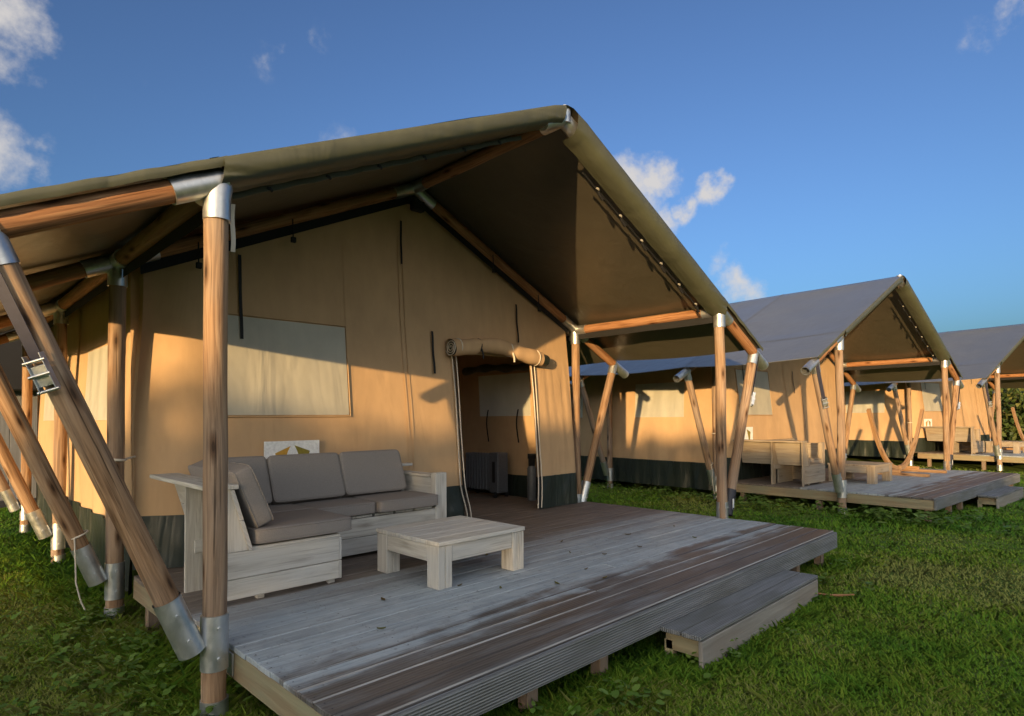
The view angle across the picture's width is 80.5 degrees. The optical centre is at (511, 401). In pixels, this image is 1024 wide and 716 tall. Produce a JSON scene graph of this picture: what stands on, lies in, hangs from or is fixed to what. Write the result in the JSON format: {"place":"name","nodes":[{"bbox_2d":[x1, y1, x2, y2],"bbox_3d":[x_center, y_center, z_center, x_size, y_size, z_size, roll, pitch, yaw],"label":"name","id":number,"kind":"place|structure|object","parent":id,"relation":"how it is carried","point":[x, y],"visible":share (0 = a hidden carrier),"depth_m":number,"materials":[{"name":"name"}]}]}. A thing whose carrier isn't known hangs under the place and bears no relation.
{"place":"outdoors","nodes":[
{"label":"outdoors","id":0,"kind":"place"},
{"bbox_2d":[0,455,1023,715],"bbox_3d":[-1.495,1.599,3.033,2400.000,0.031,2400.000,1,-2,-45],"label":"ground","id":1,"kind":"structure","parent":0,"point":[972,465],"depth_m":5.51,"materials":[{"name":"green plant"}]},
{"bbox_2d":[0,329,37,507],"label":"tent","id":2,"kind":"object","parent":1,"relation":"on","point":[11,358],"visible":0.09,"depth_m":10.44,"materials":[{"name":"beige fabric"}]},
{"bbox_2d":[0,105,768,715],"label":"safari tent","id":3,"kind":"object","parent":1,"relation":"on","point":[442,297],"visible":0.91,"depth_m":5.65,"materials":[{"name":"beige fabric"}]},
{"bbox_2d":[264,440,318,458],"bbox_3d":[-1.952,0.525,5.375,0.507,0.360,0.014,1,-2,-45],"label":"sign board","id":4,"kind":"object","parent":3,"relation":"attached to","point":[271,448],"visible":0.41,"depth_m":5.36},
{"bbox_2d":[133,490,836,715],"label":"wooden deck","id":5,"kind":"structure","parent":1,"relation":"on","point":[478,642],"depth_m":3.70,"materials":[{"name":"wood"}]},
{"bbox_2d":[150,463,446,600],"bbox_3d":[-1.454,0.921,4.899,2.324,0.752,1.235,1,-2,-45],"label":"corner sofa","id":6,"kind":"object","parent":5,"relation":"on","point":[257,571],"visible":0.51,"depth_m":4.10,"materials":[{"name":"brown wood"}]},
{"bbox_2d":[268,503,310,512],"bbox_3d":[-1.999,0.891,4.727,0.709,0.116,0.482,1,-2,-45],"label":"seat cushion","id":7,"kind":"object","parent":6,"relation":"on","point":[274,508],"visible":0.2,"depth_m":4.79,"materials":[{"name":"beige fabric"}]},
{"bbox_2d":[228,456,271,503],"bbox_3d":[-2.199,0.648,4.819,0.493,0.415,0.247,1,-2,-45],"label":"back cushion","id":8,"kind":"object","parent":7,"relation":"on","point":[258,464],"visible":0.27,"depth_m":4.91,"materials":[{"name":"beige fabric"}]},
{"bbox_2d":[246,509,351,543],"bbox_3d":[-1.608,0.879,4.332,0.709,0.116,0.634,1,-2,-45],"label":"seat cushion","id":9,"kind":"object","parent":6,"relation":"on","point":[290,525],"visible":0.74,"depth_m":4.14,"materials":[{"name":"beige fabric"}]},
{"bbox_2d":[188,459,273,527],"bbox_3d":[-1.978,0.625,4.215,0.273,0.430,0.932,1,-2,-45],"label":"back cushion","id":10,"kind":"object","parent":9,"relation":"on","point":[254,506],"visible":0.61,"depth_m":3.89,"materials":[{"name":"beige fabric"}]},
{"bbox_2d":[293,497,375,515],"bbox_3d":[-1.510,0.899,5.127,0.552,0.113,0.482,1,-2,-45],"label":"seat cushion","id":11,"kind":"object","parent":6,"relation":"on","point":[347,506],"visible":0.61,"depth_m":5.02,"materials":[{"name":"beige fabric"}]},
{"bbox_2d":[266,452,344,504],"bbox_3d":[-1.781,0.655,5.210,0.647,0.415,0.247,1,-2,-45],"label":"back cushion","id":12,"kind":"object","parent":11,"relation":"on","point":[295,478],"visible":0.88,"depth_m":5.14,"materials":[{"name":"beige fabric"}]},
{"bbox_2d":[352,490,437,512],"bbox_3d":[-1.064,0.904,5.525,0.644,0.119,0.502,1,-2,-45],"label":"seat cushion","id":13,"kind":"object","parent":6,"relation":"on","point":[396,501],"visible":0.81,"depth_m":5.37,"materials":[{"name":"beige fabric"}]},
{"bbox_2d":[339,449,406,497],"bbox_3d":[-1.319,0.663,5.667,0.647,0.415,0.247,1,-2,-45],"label":"back cushion","id":14,"kind":"object","parent":13,"relation":"on","point":[371,472],"visible":0.84,"depth_m":5.60,"materials":[{"name":"beige fabric"}]},
{"bbox_2d":[376,515,524,589],"bbox_3d":[-0.468,1.122,4.625,0.837,0.322,0.779,1,-2,-45],"label":"coffee table","id":15,"kind":"object","parent":5,"relation":"on","point":[440,545],"visible":1,"depth_m":4.45,"materials":[{"name":"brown wood"}]},
{"bbox_2d":[464,452,508,497],"bbox_3d":[-0.394,1.069,9.020,0.290,0.649,0.758,1,-2,-45],"label":"radiator heater","id":16,"kind":"object","parent":5,"relation":"on","point":[487,471],"visible":0.94,"depth_m":8.87,"materials":[{"name":"grey metal"}]},
{"bbox_2d":[527,453,536,500],"bbox_3d":[0.277,1.050,8.462,0.130,0.650,0.130,1,-2,-45],"label":"canister","id":17,"kind":"object","parent":5,"relation":"on","point":[531,484],"visible":1,"depth_m":8.41,"materials":[{"name":"grey metal"}]},
{"bbox_2d":[0,477,1023,715],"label":"weeds","id":18,"kind":"object","parent":1,"relation":"on","point":[880,511],"visible":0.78,"depth_m":3.81,"materials":[{"name":"green plant"}]},
{"bbox_2d":[661,570,817,669],"bbox_3d":[1.696,1.521,4.309,1.930,0.254,0.278,1,-2,-45],"label":"wooden step","id":19,"kind":"object","parent":1,"relation":"on","point":[707,633],"visible":0.91,"depth_m":4.02,"materials":[{"name":"grey wood"}]},
{"bbox_2d":[568,275,963,513],"bbox_3d":[4.779,-0.175,13.887,7.933,4.144,7.532,1,-2,-40],"label":"safari tent","id":20,"kind":"object","parent":1,"relation":"on","point":[822,346],"visible":0.63,"depth_m":12.01,"materials":[{"name":"beige fabric"}]},
{"bbox_2d":[744,427,752,439],"bbox_3d":[4.371,0.648,11.286,0.507,0.360,0.016,1,-2,-41],"label":"sign board","id":21,"kind":"object","parent":20,"relation":"attached to","point":[749,433],"visible":0.34,"depth_m":11.36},
{"bbox_2d":[818,593,853,596],"bbox_3d":[2.645,1.571,4.930,0.314,0.039,0.025,0,-1,-6],"label":"twig","id":22,"kind":"object","parent":1,"relation":"on","point":[838,595],"visible":0.7,"depth_m":4.92,"materials":[{"name":"brown wood"}]},
{"bbox_2d":[736,468,1019,521],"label":"wooden deck","id":23,"kind":"structure","parent":1,"relation":"on","point":[939,491],"depth_m":9.94,"materials":[{"name":"wood"}]},
{"bbox_2d":[733,438,824,486],"bbox_3d":[5.253,1.049,11.136,2.324,0.752,1.235,1,-2,-40],"label":"corner sofa","id":24,"kind":"object","parent":23,"relation":"on","point":[790,459],"visible":0.98,"depth_m":10.46,"materials":[{"name":"beige wood"}]},
{"bbox_2d":[827,461,892,483],"bbox_3d":[6.217,1.249,10.790,0.837,0.322,0.779,1,-2,-40],"label":"coffee table","id":25,"kind":"object","parent":23,"relation":"on","point":[872,470],"visible":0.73,"depth_m":10.52,"materials":[{"name":"beige wood"}]},
{"bbox_2d":[865,408,946,476],"bbox_3d":[7.796,0.787,12.270,3.161,1.299,1.420,1,-2,-40],"label":"hammock stand","id":26,"kind":"object","parent":23,"relation":"on","point":[898,469],"visible":0.86,"depth_m":12.09,"materials":[{"name":"brown wood"}]},
{"bbox_2d":[844,324,1023,470],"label":"safari tent","id":27,"kind":"object","parent":1,"relation":"on","point":[985,359],"visible":0.5,"depth_m":18.18,"materials":[{"name":"beige fabric"}]},
{"bbox_2d":[924,419,931,430],"bbox_3d":[12.353,0.681,17.941,0.507,0.360,0.015,1,-2,-33],"label":"sign board","id":28,"kind":"object","parent":27,"relation":"attached to","point":[927,422],"visible":0.73,"depth_m":17.92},
{"bbox_2d":[913,447,1023,469],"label":"wooden deck","id":29,"kind":"structure","parent":1,"relation":"on","point":[1010,457],"depth_m":16.62,"materials":[{"name":"wood"}]},
{"bbox_2d":[921,426,984,453],"bbox_3d":[13.212,1.080,17.681,2.324,0.752,1.235,1,-2,-33],"label":"corner sofa","id":30,"kind":"object","parent":29,"relation":"on","point":[967,438],"visible":0.77,"depth_m":17.23,"materials":[{"name":"beige wood"}]},
{"bbox_2d":[985,440,1023,453],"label":"coffee table","id":31,"kind":"object","parent":29,"relation":"on","point":[1016,445],"visible":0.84,"depth_m":16.91,"materials":[{"name":"beige wood"}]},
{"bbox_2d":[1003,407,1023,449],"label":"hammock stand","id":32,"kind":"object","parent":29,"relation":"on","point":[1017,425],"visible":0.71,"depth_m":17.81,"materials":[{"name":"brown wood"}]},
{"bbox_2d":[977,486,1023,508],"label":"wooden step","id":33,"kind":"object","parent":1,"relation":"on","point":[1002,496],"visible":0.93,"depth_m":9.97,"materials":[{"name":"grey wood"}]},
{"bbox_2d":[988,388,1023,440],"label":"hedge","id":34,"kind":"object","parent":1,"relation":"on","point":[1012,397],"visible":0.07,"depth_m":24.30,"materials":[{"name":"green plant"}]},
{"bbox_2d":[0,0,1023,392],"label":"sky","id":35,"kind":"structure","parent":0,"point":[788,146],"materials":[{"name":"blue"}]}
]}

